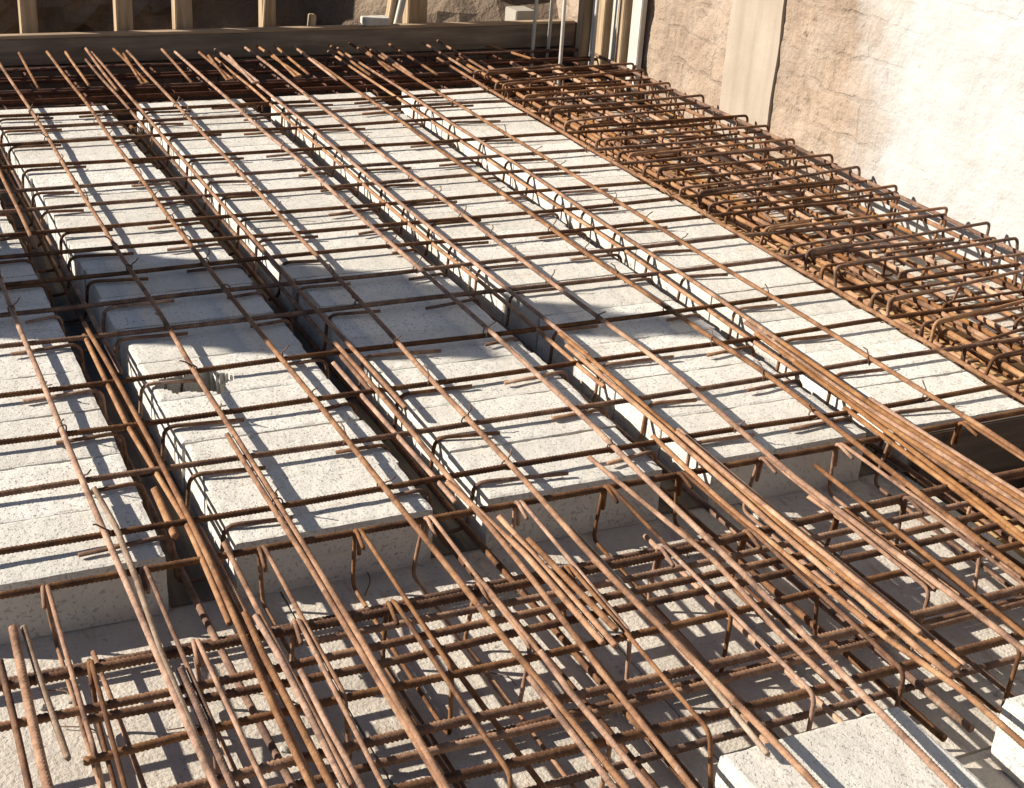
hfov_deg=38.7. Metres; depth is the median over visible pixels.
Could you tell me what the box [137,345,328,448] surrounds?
infill block
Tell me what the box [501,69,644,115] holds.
cage stirrup
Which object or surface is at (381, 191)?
rib stirrup
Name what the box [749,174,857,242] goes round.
cage bar
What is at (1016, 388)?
cage stirrup
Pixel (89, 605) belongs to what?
infill block
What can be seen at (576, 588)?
rib bar
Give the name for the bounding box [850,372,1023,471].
infill block
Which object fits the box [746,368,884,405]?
rib stirrup
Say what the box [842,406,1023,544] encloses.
rib bar
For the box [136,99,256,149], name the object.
infill block
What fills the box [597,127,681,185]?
cage bar
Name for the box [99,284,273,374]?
infill block
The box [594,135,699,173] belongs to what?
cage stirrup
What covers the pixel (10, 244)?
infill block
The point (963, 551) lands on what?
beam stirrup
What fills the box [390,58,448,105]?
back beam stirrup
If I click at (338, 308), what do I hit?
cross bar
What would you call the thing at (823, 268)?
cage stirrup
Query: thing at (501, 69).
cage stirrup
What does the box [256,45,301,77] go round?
anchor bar
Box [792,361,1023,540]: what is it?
rib bar
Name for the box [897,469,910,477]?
trench floor
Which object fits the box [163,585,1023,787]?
beam bar
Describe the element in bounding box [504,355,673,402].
rib stirrup
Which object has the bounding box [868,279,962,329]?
cage stirrup
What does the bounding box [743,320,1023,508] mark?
rib bar
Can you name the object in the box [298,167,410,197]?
rib stirrup
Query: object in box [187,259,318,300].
rib stirrup
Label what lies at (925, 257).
cage bar
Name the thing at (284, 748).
block crumb
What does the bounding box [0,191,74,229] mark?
rib stirrup
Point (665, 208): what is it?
infill block
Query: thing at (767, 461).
beam stirrup
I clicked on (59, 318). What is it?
rib stirrup
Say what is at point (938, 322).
cage stirrup
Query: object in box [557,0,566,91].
starter bar
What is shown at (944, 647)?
rib bar
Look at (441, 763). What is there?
beam bar
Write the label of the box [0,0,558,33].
earth bank
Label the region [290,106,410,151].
infill block
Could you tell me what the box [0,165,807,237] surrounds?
cross bar
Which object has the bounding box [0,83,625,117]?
cross bar
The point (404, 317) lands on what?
infill block
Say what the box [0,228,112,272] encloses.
rib stirrup
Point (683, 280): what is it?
rib stirrup
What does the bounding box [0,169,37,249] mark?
rib bar
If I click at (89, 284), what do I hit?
rib stirrup
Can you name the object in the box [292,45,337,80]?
anchor bar
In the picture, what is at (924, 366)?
infill block
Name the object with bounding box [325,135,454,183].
infill block
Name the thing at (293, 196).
infill block
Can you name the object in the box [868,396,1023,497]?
rib bar
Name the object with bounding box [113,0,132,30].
timber post
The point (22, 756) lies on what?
beam bar
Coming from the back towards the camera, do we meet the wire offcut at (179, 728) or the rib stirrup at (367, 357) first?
the rib stirrup at (367, 357)
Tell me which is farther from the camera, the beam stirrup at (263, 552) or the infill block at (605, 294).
the infill block at (605, 294)
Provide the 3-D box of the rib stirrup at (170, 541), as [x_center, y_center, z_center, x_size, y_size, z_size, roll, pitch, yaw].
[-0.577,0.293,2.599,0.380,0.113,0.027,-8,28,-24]
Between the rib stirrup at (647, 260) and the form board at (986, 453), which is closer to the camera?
the form board at (986, 453)
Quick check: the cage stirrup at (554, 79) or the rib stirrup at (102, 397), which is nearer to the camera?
the rib stirrup at (102, 397)
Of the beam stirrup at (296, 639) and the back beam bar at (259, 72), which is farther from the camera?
the back beam bar at (259, 72)
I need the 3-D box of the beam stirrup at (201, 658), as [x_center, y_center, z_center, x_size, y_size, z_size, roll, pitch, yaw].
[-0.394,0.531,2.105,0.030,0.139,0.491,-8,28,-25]
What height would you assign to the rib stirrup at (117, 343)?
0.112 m
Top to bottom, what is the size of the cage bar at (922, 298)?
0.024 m
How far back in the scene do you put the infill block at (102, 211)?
4.20 m
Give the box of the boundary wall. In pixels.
[556,0,1023,288]
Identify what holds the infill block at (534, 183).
on the formwork floor at (170, 765)
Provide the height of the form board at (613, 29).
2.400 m
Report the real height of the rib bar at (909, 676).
0.016 m
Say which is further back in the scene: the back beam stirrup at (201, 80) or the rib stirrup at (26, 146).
the back beam stirrup at (201, 80)
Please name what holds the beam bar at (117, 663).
on the beam stirrup at (146, 577)
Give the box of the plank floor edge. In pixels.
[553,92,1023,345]
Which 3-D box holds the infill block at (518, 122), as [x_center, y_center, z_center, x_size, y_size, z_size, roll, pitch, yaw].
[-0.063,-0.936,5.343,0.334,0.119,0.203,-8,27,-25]
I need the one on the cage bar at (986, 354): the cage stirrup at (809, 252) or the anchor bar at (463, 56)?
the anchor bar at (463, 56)
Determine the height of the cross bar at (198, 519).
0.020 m
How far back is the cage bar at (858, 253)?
4.83 m
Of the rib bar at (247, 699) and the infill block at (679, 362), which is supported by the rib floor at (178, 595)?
the rib bar at (247, 699)
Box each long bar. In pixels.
[0,62,450,787]
[0,270,220,787]
[46,51,630,787]
[126,50,822,787]
[172,49,959,787]
[244,46,1023,653]
[297,47,1023,577]
[364,46,1023,457]
[436,57,1023,402]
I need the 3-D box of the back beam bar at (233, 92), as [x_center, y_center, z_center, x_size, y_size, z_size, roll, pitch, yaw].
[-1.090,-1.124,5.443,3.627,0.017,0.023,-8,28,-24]
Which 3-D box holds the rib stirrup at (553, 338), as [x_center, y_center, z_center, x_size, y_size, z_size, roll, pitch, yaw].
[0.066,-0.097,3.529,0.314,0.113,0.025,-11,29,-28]
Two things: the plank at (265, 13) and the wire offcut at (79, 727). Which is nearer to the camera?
the wire offcut at (79, 727)
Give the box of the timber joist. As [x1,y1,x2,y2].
[974,513,1023,557]
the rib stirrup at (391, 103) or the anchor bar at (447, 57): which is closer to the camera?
the rib stirrup at (391, 103)
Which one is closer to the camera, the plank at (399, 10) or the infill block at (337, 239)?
the infill block at (337, 239)
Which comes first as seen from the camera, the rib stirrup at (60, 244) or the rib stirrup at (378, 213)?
the rib stirrup at (60, 244)
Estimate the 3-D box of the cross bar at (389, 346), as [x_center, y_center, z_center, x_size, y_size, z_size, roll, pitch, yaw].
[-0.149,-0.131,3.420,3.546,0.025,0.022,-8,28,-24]
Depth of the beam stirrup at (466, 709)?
2.25 m
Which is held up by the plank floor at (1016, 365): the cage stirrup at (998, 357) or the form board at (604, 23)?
the cage stirrup at (998, 357)
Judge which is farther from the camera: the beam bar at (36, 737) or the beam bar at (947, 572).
the beam bar at (947, 572)
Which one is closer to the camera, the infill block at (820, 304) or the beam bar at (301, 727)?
the beam bar at (301, 727)
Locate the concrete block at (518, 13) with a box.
[505,6,533,20]
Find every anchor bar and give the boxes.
[18,52,39,89]
[64,51,89,86]
[83,46,118,90]
[112,48,148,84]
[160,47,192,83]
[196,50,233,80]
[215,49,259,83]
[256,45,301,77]
[273,44,309,75]
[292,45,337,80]
[328,44,371,76]
[348,42,395,71]
[376,49,413,75]
[388,43,437,75]
[421,41,472,73]
[437,39,489,71]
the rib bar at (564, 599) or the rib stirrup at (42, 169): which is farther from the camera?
the rib stirrup at (42, 169)
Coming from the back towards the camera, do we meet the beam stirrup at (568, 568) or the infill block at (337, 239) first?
the infill block at (337, 239)
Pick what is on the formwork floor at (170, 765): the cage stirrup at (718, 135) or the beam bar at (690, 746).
the beam bar at (690, 746)
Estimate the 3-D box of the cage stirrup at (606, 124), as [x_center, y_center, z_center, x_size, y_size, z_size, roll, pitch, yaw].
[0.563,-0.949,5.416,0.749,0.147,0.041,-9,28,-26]
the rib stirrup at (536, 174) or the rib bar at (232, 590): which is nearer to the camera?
the rib bar at (232, 590)
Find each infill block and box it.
[0,105,116,152]
[0,205,8,224]
[0,224,21,249]
[0,248,35,277]
[0,275,49,308]
[0,304,63,342]
[0,335,81,379]
[0,370,99,422]
[0,410,119,470]
[0,454,142,523]
[0,501,168,644]
[2,120,129,163]
[10,139,140,183]
[19,152,156,212]
[33,169,174,229]
[45,189,191,249]
[55,211,208,275]
[70,233,228,298]
[85,256,252,325]
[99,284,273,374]
[120,315,301,407]
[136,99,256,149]
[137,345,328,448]
[152,113,274,163]
[158,380,358,493]
[165,127,292,181]
[180,143,312,194]
[185,420,397,538]
[193,160,330,215]
[206,461,432,598]
[212,177,354,240]
[230,197,378,264]
[249,219,403,288]
[270,241,430,316]
[271,92,388,137]
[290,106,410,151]
[296,266,463,347]
[306,121,431,165]
[320,296,493,374]
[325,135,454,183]
[345,151,479,203]
[348,321,530,410]
[368,168,506,222]
[379,353,572,455]
[389,186,531,246]
[401,88,499,125]
[411,388,615,497]
[415,204,565,265]
[420,103,522,139]
[440,225,595,291]
[442,116,546,155]
[446,428,661,550]
[464,127,572,171]
[471,248,633,323]
[487,142,599,189]
[503,273,672,352]
[513,158,630,205]
[537,301,714,383]
[539,175,661,228]
[570,194,696,248]
[572,329,758,420]
[601,213,733,272]
[614,361,809,459]
[635,237,772,296]
[659,395,865,507]
[669,259,813,323]
[709,283,858,355]
[714,707,986,787]
[753,309,910,385]
[798,339,964,417]
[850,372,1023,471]
[990,694,1023,787]
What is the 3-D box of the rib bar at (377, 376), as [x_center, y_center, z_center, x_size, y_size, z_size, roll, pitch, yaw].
[-0.946,-0.660,4.404,0.020,0.016,3.388,-8,28,-24]
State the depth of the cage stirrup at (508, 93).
5.79 m
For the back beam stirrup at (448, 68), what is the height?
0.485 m
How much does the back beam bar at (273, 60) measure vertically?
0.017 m
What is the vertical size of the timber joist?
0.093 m
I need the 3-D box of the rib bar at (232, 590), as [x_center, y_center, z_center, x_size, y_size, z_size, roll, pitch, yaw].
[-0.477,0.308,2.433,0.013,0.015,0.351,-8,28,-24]
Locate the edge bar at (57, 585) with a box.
[0,408,1023,598]
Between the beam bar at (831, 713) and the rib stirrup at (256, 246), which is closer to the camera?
the beam bar at (831, 713)
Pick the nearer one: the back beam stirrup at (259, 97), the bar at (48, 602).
the bar at (48, 602)
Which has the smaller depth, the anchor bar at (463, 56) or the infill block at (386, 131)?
the infill block at (386, 131)
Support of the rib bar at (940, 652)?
on the rib bar at (470, 259)
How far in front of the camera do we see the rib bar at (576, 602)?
2.46 m
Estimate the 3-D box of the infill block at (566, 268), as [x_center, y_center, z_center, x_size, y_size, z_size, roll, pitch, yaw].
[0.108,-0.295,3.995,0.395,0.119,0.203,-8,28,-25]
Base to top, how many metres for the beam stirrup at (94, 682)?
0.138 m
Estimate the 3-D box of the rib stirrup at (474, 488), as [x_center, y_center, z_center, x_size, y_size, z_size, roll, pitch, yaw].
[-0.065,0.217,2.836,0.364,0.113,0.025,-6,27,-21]
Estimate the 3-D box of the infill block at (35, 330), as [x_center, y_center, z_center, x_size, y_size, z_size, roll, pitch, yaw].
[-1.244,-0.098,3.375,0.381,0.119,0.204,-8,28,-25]
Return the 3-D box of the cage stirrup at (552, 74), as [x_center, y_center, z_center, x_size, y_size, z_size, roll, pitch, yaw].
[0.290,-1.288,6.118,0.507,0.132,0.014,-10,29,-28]
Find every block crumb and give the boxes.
[38,704,45,710]
[280,745,289,752]
[996,690,1003,696]
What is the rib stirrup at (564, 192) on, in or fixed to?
on the rib floor at (178, 595)
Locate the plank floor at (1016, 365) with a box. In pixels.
[498,97,1023,401]
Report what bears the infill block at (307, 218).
on the formwork floor at (170, 765)
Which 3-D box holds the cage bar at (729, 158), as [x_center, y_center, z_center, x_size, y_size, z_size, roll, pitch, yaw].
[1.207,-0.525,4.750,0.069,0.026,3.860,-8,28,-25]
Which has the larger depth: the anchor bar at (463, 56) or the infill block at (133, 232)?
the anchor bar at (463, 56)
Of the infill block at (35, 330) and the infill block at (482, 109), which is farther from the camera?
the infill block at (482, 109)
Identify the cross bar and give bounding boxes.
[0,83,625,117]
[0,90,666,129]
[0,101,694,146]
[0,122,715,168]
[0,135,770,193]
[0,146,794,213]
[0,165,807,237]
[0,179,843,259]
[0,196,899,287]
[0,214,931,317]
[0,237,954,348]
[0,263,1020,398]
[0,297,1023,445]
[0,335,1023,496]
[0,378,1023,554]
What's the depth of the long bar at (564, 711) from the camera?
2.73 m
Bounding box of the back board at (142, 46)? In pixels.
[0,19,574,126]
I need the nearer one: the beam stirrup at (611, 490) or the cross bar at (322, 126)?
the beam stirrup at (611, 490)
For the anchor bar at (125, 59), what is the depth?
5.53 m
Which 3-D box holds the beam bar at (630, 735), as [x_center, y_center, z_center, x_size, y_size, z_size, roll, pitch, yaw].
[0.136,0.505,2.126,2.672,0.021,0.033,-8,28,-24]
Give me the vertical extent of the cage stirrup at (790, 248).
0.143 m
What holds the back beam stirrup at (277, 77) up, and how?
attached to the back beam bar at (130, 131)
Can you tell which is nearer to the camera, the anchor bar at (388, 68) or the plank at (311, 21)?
the anchor bar at (388, 68)
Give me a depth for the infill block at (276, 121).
5.42 m
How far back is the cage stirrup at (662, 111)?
5.58 m
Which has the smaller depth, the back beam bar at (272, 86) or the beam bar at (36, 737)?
the beam bar at (36, 737)
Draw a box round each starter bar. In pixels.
[528,0,537,84]
[545,0,553,67]
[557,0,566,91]
[589,0,598,80]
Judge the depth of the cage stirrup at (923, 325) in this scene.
3.80 m
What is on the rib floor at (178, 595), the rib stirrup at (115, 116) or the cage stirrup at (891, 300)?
the rib stirrup at (115, 116)
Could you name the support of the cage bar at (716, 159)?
on the cage stirrup at (604, 139)
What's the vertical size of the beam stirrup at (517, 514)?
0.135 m
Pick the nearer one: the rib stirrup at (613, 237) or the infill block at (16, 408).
the infill block at (16, 408)
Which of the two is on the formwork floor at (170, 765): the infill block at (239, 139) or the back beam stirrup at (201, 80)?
the infill block at (239, 139)
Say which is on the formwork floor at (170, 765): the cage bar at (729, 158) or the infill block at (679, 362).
the infill block at (679, 362)
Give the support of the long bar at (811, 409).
on the rib stirrup at (837, 375)
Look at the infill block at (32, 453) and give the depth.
2.87 m
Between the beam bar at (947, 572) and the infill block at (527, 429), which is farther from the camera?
the infill block at (527, 429)
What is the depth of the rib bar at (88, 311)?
3.66 m
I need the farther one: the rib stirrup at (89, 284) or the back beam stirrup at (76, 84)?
the back beam stirrup at (76, 84)
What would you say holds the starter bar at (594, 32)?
on the trench floor at (907, 474)
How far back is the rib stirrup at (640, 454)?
3.04 m
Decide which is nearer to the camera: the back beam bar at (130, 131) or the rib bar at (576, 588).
the rib bar at (576, 588)
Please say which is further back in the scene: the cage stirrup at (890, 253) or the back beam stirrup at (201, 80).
the back beam stirrup at (201, 80)
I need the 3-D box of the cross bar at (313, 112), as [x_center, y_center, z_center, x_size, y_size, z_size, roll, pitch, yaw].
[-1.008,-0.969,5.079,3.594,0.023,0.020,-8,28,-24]
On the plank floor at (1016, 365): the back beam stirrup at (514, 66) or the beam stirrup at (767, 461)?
the back beam stirrup at (514, 66)
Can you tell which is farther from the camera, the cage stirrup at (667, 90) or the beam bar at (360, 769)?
the cage stirrup at (667, 90)
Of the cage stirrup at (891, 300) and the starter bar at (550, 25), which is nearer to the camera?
the cage stirrup at (891, 300)
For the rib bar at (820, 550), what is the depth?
2.63 m
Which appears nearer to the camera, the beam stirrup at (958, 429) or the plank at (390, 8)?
the beam stirrup at (958, 429)
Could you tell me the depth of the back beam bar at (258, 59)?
6.04 m
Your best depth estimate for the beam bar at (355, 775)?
2.07 m
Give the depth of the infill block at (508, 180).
4.98 m
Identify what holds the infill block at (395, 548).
on the formwork floor at (170, 765)
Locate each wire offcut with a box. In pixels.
[61,726,97,732]
[167,725,199,730]
[364,572,370,595]
[490,672,515,685]
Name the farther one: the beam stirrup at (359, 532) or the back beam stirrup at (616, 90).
the back beam stirrup at (616, 90)
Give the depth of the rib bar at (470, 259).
4.13 m
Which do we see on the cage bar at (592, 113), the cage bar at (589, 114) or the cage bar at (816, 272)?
the cage bar at (589, 114)
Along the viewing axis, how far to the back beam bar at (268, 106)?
6.05 m
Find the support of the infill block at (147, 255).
on the formwork floor at (170, 765)
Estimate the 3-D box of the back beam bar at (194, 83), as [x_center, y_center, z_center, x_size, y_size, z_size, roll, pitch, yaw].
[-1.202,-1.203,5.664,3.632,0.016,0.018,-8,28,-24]
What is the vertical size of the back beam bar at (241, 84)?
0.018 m
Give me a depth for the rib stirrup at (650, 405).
3.20 m
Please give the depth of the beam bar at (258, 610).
2.24 m
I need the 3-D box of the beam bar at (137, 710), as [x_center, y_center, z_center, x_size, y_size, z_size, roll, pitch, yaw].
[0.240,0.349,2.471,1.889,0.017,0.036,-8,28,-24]
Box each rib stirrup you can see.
[0,117,53,122]
[0,128,61,159]
[0,144,60,180]
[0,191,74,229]
[0,209,83,249]
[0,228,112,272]
[0,252,133,296]
[0,277,147,323]
[5,165,85,206]
[11,332,187,379]
[23,378,196,432]
[25,299,173,353]
[56,418,243,477]
[78,516,292,582]
[79,110,190,142]
[90,466,265,523]
[100,123,183,153]
[116,133,221,169]
[131,180,246,215]
[132,157,243,192]
[148,216,283,255]
[155,194,259,232]
[167,235,317,277]
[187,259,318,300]
[212,104,332,126]
[227,282,350,327]
[243,113,328,141]
[244,128,364,155]
[250,309,380,351]
[266,147,380,176]
[288,349,440,399]
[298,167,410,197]
[318,384,472,440]
[320,183,420,212]
[328,200,456,234]
[335,431,499,486]
[354,97,443,118]
[358,219,480,256]
[362,104,473,128]
[392,241,488,274]
[394,471,568,533]
[403,120,500,139]
[408,262,530,297]
[410,139,512,165]
[425,287,564,326]
[439,158,545,183]
[478,171,580,198]
[485,325,597,364]
[504,188,607,216]
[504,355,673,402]
[530,208,618,235]
[538,226,667,256]
[551,398,696,441]
[570,249,693,277]
[606,433,753,491]
[624,273,727,302]
[666,304,776,339]
[707,334,831,371]
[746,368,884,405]
[789,405,954,454]
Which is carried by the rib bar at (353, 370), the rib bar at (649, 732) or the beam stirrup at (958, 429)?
the rib bar at (649, 732)
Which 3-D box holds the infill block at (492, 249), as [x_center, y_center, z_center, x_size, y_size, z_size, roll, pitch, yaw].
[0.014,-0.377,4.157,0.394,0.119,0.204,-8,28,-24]
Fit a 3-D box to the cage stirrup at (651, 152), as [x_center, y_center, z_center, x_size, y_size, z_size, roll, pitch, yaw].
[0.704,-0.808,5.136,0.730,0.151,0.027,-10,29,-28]
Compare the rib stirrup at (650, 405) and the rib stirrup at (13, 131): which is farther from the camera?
the rib stirrup at (13, 131)
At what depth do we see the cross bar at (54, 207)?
4.50 m
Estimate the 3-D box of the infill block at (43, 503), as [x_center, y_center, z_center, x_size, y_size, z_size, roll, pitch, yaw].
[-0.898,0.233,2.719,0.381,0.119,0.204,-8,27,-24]
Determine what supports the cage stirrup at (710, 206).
on the plank floor at (1016, 365)
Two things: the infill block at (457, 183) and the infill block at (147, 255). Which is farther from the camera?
the infill block at (457, 183)
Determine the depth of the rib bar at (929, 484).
3.12 m
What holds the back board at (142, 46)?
on the trench floor at (907, 474)
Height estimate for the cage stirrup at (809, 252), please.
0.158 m
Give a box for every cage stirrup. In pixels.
[472,64,563,99]
[483,62,634,104]
[494,74,575,111]
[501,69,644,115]
[507,88,580,119]
[522,82,670,127]
[529,69,632,104]
[538,103,635,137]
[549,94,704,145]
[561,78,653,114]
[563,113,635,153]
[576,89,677,123]
[577,114,748,162]
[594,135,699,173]
[604,125,769,179]
[616,146,695,179]
[621,106,714,145]
[624,118,738,156]
[626,138,794,188]
[641,161,725,193]
[657,153,833,209]
[676,145,798,190]
[678,130,767,171]
[678,176,772,221]
[697,166,860,231]
[705,163,836,212]
[708,191,803,238]
[723,184,897,245]
[749,214,853,263]
[754,179,872,224]
[759,206,947,264]
[784,228,894,283]
[785,191,898,241]
[803,221,990,294]
[818,253,934,302]
[833,237,1018,312]
[848,213,946,260]
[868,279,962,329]
[880,237,996,290]
[885,268,1023,340]
[895,252,1023,311]
[917,305,1023,362]
[928,299,1023,365]
[936,289,1023,345]
[959,327,1023,369]
[981,348,1023,396]
[1007,316,1023,362]
[1012,376,1023,401]
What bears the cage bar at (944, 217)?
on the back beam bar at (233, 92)
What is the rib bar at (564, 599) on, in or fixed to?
on the rib bar at (406, 445)
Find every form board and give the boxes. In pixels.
[572,0,591,92]
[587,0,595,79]
[592,0,613,91]
[606,0,618,90]
[611,0,632,96]
[624,0,647,99]
[910,414,1023,522]
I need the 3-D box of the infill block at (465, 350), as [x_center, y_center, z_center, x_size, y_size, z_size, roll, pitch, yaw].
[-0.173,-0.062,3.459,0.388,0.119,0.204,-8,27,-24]
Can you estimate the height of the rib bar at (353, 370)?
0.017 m
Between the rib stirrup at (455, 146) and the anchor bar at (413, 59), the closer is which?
the rib stirrup at (455, 146)
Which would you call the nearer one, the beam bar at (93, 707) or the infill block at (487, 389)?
the beam bar at (93, 707)
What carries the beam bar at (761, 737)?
on the beam bar at (535, 573)
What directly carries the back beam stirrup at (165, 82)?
attached to the back beam bar at (155, 73)
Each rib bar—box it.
[0,146,122,373]
[0,159,337,787]
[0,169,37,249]
[0,195,297,787]
[82,321,316,787]
[82,333,232,626]
[84,58,371,388]
[90,51,407,409]
[129,125,697,787]
[151,486,178,539]
[198,526,258,634]
[211,54,605,388]
[214,48,589,354]
[271,122,974,732]
[327,50,797,370]
[331,361,457,504]
[332,340,696,787]
[334,45,799,351]
[433,523,659,787]
[445,480,605,646]
[496,514,618,648]
[525,536,618,632]
[557,331,961,670]
[564,343,954,679]
[650,434,1023,748]
[660,485,947,741]
[675,430,921,635]
[676,427,966,668]
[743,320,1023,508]
[754,332,1023,515]
[780,340,1023,503]
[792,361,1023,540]
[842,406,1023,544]
[862,453,1023,569]
[865,437,1023,551]
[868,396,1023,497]
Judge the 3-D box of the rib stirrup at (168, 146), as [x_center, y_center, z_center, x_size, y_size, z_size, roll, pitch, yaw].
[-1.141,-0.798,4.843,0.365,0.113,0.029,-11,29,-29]
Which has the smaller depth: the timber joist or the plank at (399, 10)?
the timber joist
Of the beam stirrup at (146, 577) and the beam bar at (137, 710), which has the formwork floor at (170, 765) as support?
the beam stirrup at (146, 577)
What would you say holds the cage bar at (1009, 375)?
on the plank floor at (1016, 365)
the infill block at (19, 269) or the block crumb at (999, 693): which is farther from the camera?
the infill block at (19, 269)
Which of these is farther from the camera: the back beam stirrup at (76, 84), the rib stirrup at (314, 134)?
the back beam stirrup at (76, 84)
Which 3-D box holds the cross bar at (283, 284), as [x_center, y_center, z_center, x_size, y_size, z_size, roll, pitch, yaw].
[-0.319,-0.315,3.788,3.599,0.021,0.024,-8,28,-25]
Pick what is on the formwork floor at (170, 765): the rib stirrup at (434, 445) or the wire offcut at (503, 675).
the wire offcut at (503, 675)
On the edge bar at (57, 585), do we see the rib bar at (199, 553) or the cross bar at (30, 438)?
the rib bar at (199, 553)
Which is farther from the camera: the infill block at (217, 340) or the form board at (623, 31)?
the form board at (623, 31)
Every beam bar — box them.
[0,48,572,69]
[0,48,577,72]
[0,56,590,80]
[0,58,597,83]
[0,66,610,92]
[0,67,617,96]
[0,72,641,103]
[0,76,629,104]
[0,82,573,109]
[0,467,1023,691]
[0,476,1023,681]
[0,505,1015,731]
[0,658,32,787]
[1,73,556,99]
[8,623,53,787]
[20,624,70,761]
[82,516,1023,724]
[83,541,1023,765]
[90,650,146,787]
[91,486,219,785]
[112,90,601,115]
[128,105,624,132]
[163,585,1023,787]
[176,665,237,787]
[221,540,354,787]
[225,432,441,787]
[241,610,336,787]
[249,641,318,787]
[252,613,348,787]
[269,595,1023,787]
[297,667,365,787]
[306,487,1023,646]
[375,598,1023,768]
[379,631,1023,787]
[386,676,460,787]
[419,623,547,787]
[523,653,1023,787]
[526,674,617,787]
[537,649,654,787]
[570,526,770,756]
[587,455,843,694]
[591,560,768,743]
[643,534,842,722]
[791,518,1016,697]
[806,495,936,591]
[812,463,1023,636]
[866,511,1023,629]
[899,437,1023,520]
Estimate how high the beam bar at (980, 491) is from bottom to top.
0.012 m
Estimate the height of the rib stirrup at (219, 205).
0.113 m
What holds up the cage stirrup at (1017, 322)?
on the plank floor at (1016, 365)
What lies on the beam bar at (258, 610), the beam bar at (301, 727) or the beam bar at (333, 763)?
the beam bar at (333, 763)
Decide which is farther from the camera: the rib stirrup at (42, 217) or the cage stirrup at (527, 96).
the cage stirrup at (527, 96)
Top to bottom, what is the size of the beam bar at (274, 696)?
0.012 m
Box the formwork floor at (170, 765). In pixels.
[0,319,1023,787]
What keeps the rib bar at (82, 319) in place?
on the rib floor at (178, 595)
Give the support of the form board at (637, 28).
attached to the boundary wall
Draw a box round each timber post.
[17,0,38,33]
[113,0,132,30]
[171,0,192,28]
[258,0,275,26]
[402,0,426,22]
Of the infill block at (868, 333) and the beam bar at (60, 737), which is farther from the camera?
the infill block at (868, 333)
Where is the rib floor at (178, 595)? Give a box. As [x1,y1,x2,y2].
[0,133,896,607]
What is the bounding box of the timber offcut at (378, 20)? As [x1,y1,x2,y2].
[360,15,389,25]
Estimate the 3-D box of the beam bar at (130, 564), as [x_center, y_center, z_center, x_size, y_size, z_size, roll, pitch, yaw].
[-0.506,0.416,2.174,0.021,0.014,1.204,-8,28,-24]
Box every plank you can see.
[262,0,268,26]
[307,13,315,25]
[385,0,396,23]
[393,0,405,23]
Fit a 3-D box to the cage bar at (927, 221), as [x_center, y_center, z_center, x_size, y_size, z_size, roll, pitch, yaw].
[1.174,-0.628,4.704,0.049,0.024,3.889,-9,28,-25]
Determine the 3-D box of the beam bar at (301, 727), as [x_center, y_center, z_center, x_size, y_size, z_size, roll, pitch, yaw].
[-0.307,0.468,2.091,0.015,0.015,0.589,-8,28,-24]
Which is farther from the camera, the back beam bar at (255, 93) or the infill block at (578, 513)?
the back beam bar at (255, 93)
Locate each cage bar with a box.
[449,54,1023,376]
[480,60,1023,362]
[486,44,608,98]
[506,97,1023,396]
[508,76,1023,364]
[509,61,1023,342]
[523,84,1022,349]
[539,104,1023,385]
[547,84,1023,346]
[552,66,607,119]
[552,67,1023,311]
[569,71,1023,296]
[575,99,652,148]
[579,88,1023,321]
[581,63,1023,268]
[595,53,1023,257]
[595,78,1023,288]
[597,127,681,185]
[604,87,1022,304]
[632,175,1023,404]
[675,107,825,199]
[728,185,891,294]
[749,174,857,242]
[800,218,943,325]
[926,262,1023,303]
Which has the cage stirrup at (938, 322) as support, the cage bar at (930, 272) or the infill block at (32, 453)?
the cage bar at (930, 272)
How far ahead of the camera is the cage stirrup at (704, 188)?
5.11 m
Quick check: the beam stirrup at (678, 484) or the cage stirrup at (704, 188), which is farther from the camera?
the cage stirrup at (704, 188)
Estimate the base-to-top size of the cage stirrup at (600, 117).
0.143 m
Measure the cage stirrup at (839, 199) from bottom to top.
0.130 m
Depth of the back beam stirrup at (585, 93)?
6.17 m
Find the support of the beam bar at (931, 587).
on the beam stirrup at (834, 524)
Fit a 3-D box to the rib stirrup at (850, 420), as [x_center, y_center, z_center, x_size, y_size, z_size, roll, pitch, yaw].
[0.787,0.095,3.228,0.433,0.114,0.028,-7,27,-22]
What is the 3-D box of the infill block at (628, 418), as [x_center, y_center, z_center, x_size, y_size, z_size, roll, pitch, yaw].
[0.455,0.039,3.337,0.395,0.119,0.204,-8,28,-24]
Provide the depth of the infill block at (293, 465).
2.89 m
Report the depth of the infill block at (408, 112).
5.64 m
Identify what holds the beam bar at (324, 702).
on the beam stirrup at (146, 577)
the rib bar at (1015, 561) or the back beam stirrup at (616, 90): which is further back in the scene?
the back beam stirrup at (616, 90)
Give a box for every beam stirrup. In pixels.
[22,72,50,107]
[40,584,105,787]
[63,70,95,105]
[86,658,127,787]
[104,69,138,114]
[139,566,218,774]
[148,67,185,101]
[183,66,224,99]
[191,638,268,787]
[217,65,263,112]
[256,63,301,101]
[257,545,351,759]
[289,618,386,787]
[290,62,339,95]
[326,60,379,96]
[351,528,453,734]
[355,59,409,103]
[381,599,512,787]
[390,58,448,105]
[412,515,531,714]
[424,57,485,89]
[454,56,519,109]
[463,581,611,787]
[485,55,553,105]
[510,500,631,695]
[519,53,588,100]
[549,52,618,101]
[562,564,712,787]
[592,484,732,673]
[647,545,815,739]
[673,471,818,647]
[731,528,904,716]
[742,457,929,650]
[824,508,1021,712]
[827,443,981,598]
[874,433,1023,595]
[895,496,1023,646]
[943,421,1023,527]
[963,489,1023,580]
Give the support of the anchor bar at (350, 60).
on the rib bar at (712, 312)
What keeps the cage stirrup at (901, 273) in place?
on the plank floor at (1016, 365)
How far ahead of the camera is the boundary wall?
4.92 m

